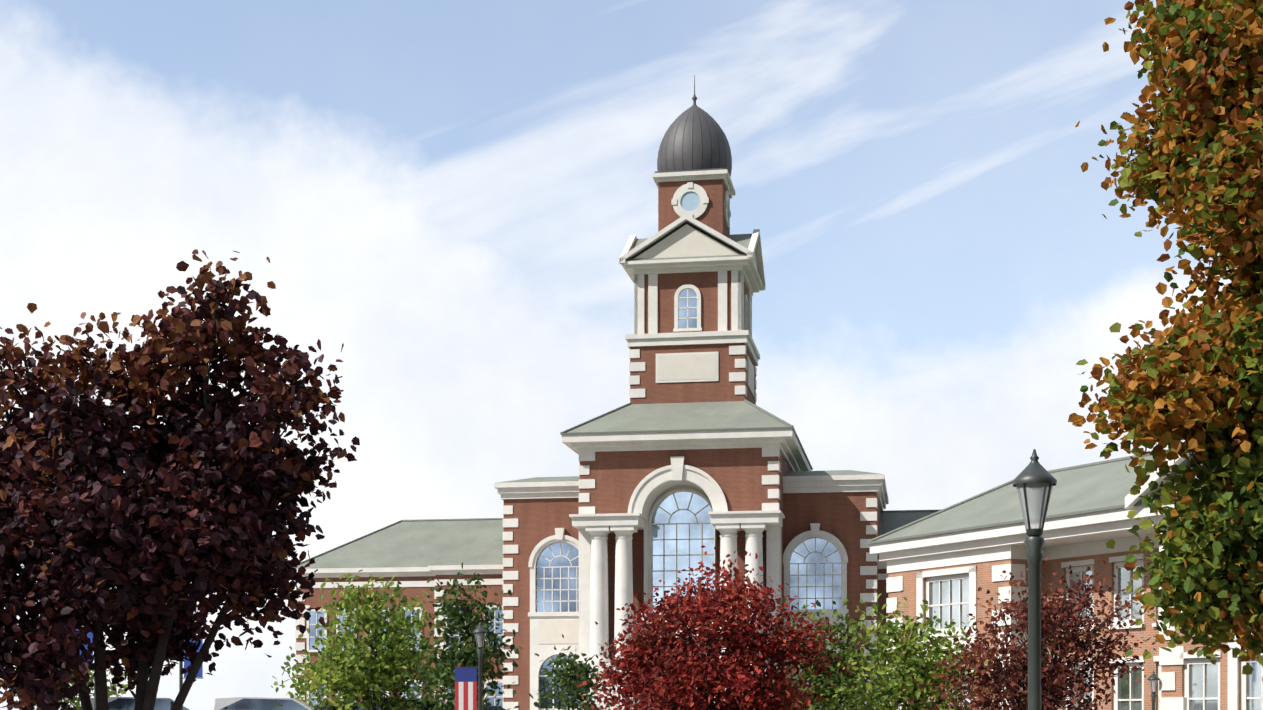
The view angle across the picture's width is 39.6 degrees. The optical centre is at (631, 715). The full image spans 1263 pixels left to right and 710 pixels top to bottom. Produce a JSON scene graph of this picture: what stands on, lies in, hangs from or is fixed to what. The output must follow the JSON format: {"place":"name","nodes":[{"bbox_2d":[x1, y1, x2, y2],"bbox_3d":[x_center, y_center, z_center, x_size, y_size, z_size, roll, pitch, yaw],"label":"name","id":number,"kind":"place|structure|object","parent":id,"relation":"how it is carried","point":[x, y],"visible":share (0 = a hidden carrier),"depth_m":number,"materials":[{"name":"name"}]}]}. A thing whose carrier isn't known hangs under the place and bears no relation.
{"place":"outdoors","nodes":[
{"label":"outdoors","id":0,"kind":"place"},
{"bbox_2d":[484,706,505,709],"bbox_3d":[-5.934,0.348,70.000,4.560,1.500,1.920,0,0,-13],"label":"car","id":1,"kind":"object","parent":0,"point":[494,707],"visible":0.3,"depth_m":69.19,"materials":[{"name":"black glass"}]},
{"bbox_2d":[0,0,1236,709],"label":"sky","id":2,"kind":"structure","parent":0,"point":[449,194],"materials":[{"name":"blue"}]},
{"bbox_2d":[866,449,1262,709],"bbox_3d":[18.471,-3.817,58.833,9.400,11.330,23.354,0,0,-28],"label":"annex building","id":3,"kind":"structure","parent":0,"point":[947,563],"depth_m":59.87,"materials":[{"name":"red brick"},{"name":"white stone trim"},{"name":"grey-green roofing"}]},
{"label":"plaza","id":4,"kind":"structure","parent":0,"visible":0},
{"bbox_2d":[14,637,127,709],"bbox_3d":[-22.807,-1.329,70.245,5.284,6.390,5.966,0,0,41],"label":"green tree","id":5,"kind":"object","parent":4,"relation":"on","point":[77,704],"visible":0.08,"depth_m":70.14,"materials":[{"name":"green plant"}]},
{"bbox_2d":[75,626,95,709],"bbox_3d":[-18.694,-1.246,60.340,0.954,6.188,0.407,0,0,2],"label":"lamp","id":6,"kind":"object","parent":4,"relation":"on","point":[90,635],"depth_m":60.33,"materials":[{"name":"blue metal"}]},
{"bbox_2d":[0,249,359,709],"bbox_3d":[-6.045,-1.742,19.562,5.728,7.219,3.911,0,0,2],"label":"purple tree","id":7,"kind":"object","parent":4,"relation":"on","point":[174,523],"visible":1,"depth_m":19.29,"materials":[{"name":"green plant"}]},
{"bbox_2d":[179,639,202,709],"bbox_3d":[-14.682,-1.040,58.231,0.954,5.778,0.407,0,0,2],"label":"lamp","id":8,"kind":"object","parent":4,"relation":"on","point":[199,674],"visible":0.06,"depth_m":58.21,"materials":[{"name":"blue fabric"}]},
{"bbox_2d":[271,570,453,709],"bbox_3d":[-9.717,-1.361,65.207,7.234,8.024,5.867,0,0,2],"label":"green tree","id":9,"kind":"object","parent":4,"relation":"on","point":[380,669],"visible":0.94,"depth_m":64.54,"materials":[{"name":"green plant"}]},
{"bbox_2d":[404,562,521,709],"bbox_3d":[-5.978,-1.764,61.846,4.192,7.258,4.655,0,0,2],"label":"green tree","id":10,"kind":"object","parent":4,"relation":"on","point":[463,656],"visible":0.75,"depth_m":61.57,"materials":[{"name":"green plant"}]},
{"bbox_2d":[454,622,486,709],"bbox_3d":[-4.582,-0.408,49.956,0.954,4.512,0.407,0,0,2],"label":"lamp","id":11,"kind":"object","parent":4,"relation":"on","point":[465,688],"visible":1,"depth_m":49.95,"materials":[{"name":"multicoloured metal"}]},
{"bbox_2d":[528,634,609,709],"bbox_3d":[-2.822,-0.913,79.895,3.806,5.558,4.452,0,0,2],"label":"green tree","id":12,"kind":"object","parent":4,"relation":"on","point":[569,678],"visible":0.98,"depth_m":79.55,"materials":[{"name":"green plant"}]},
{"bbox_2d":[574,545,850,709],"bbox_3d":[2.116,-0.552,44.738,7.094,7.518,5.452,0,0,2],"label":"red tree","id":13,"kind":"object","parent":4,"relation":"on","point":[687,668],"visible":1,"depth_m":44.22,"materials":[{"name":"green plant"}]},
{"bbox_2d":[768,583,903,709],"bbox_3d":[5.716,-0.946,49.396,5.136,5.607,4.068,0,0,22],"label":"green tree","id":14,"kind":"object","parent":4,"relation":"on","point":[826,692],"visible":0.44,"depth_m":49.22,"materials":[{"name":"green plant"}]},
{"bbox_2d":[823,590,1007,709],"bbox_3d":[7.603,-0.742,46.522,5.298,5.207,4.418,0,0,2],"label":"green tree","id":15,"kind":"object","parent":4,"relation":"on","point":[919,667],"visible":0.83,"depth_m":46.25,"materials":[{"name":"green plant"}]},
{"bbox_2d":[903,557,1158,709],"bbox_3d":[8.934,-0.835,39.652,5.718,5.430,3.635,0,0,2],"label":"rusty tree","id":16,"kind":"object","parent":4,"relation":"on","point":[1054,685],"visible":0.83,"depth_m":39.28,"materials":[{"name":"red plant"}]},
{"bbox_2d":[1012,449,1056,709],"bbox_3d":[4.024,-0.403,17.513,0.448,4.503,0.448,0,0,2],"label":"lamp","id":17,"kind":"object","parent":4,"relation":"on","point":[1035,474],"visible":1,"depth_m":17.45,"materials":[{"name":"black metal"}]},
{"bbox_2d":[1147,670,1159,709],"bbox_3d":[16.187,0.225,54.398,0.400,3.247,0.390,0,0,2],"label":"lamp","id":18,"kind":"object","parent":4,"relation":"on","point":[1153,677],"visible":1,"depth_m":54.34,"materials":[{"name":"grey metal"}]},
{"bbox_2d":[1068,0,1262,680],"bbox_3d":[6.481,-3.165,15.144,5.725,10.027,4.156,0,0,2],"label":"maple tree","id":19,"kind":"object","parent":4,"relation":"on","point":[1197,386],"visible":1,"depth_m":14.32,"materials":[{"name":"orange plant"}]},
{"bbox_3d":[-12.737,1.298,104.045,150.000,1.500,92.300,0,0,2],"label":"terrace","id":20,"kind":"structure","parent":0,"visible":0},
{"bbox_2d":[90,697,188,709],"bbox_3d":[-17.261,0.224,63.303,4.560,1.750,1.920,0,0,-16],"label":"car","id":21,"kind":"object","parent":20,"relation":"on","point":[121,703],"visible":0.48,"depth_m":62.18,"materials":[{"name":"grey metal"}]},
{"bbox_2d":[214,697,314,709],"bbox_3d":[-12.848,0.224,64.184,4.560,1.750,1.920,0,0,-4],"label":"car","id":22,"kind":"object","parent":20,"relation":"on","point":[247,703],"visible":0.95,"depth_m":63.22,"materials":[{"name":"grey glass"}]},
{"bbox_2d":[316,704,380,709],"bbox_3d":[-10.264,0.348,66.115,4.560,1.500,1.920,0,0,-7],"label":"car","id":23,"kind":"object","parent":20,"relation":"on","point":[358,707],"visible":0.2,"depth_m":65.13,"materials":[{"name":"grey glass"}]},
{"bbox_2d":[370,698,447,709],"bbox_3d":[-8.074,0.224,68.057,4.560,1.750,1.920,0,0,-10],"label":"car","id":24,"kind":"object","parent":20,"relation":"on","point":[429,705],"visible":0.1,"depth_m":67.12,"materials":[{"name":"grey glass"}]},
{"label":"ground","id":25,"kind":"structure","parent":0,"visible":0},
{"bbox_2d":[292,168,941,709],"bbox_3d":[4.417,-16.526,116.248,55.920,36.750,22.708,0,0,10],"label":"tower building","id":26,"kind":"structure","parent":25,"relation":"on","point":[688,450],"depth_m":110.43,"materials":[{"name":"red brick"}]},
{"bbox_2d":[657,75,731,176],"bbox_3d":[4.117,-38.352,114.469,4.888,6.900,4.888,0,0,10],"label":"dome","id":27,"kind":"structure","parent":26,"relation":"on","point":[694,137],"depth_m":112.58,"materials":[{"name":"metal"}]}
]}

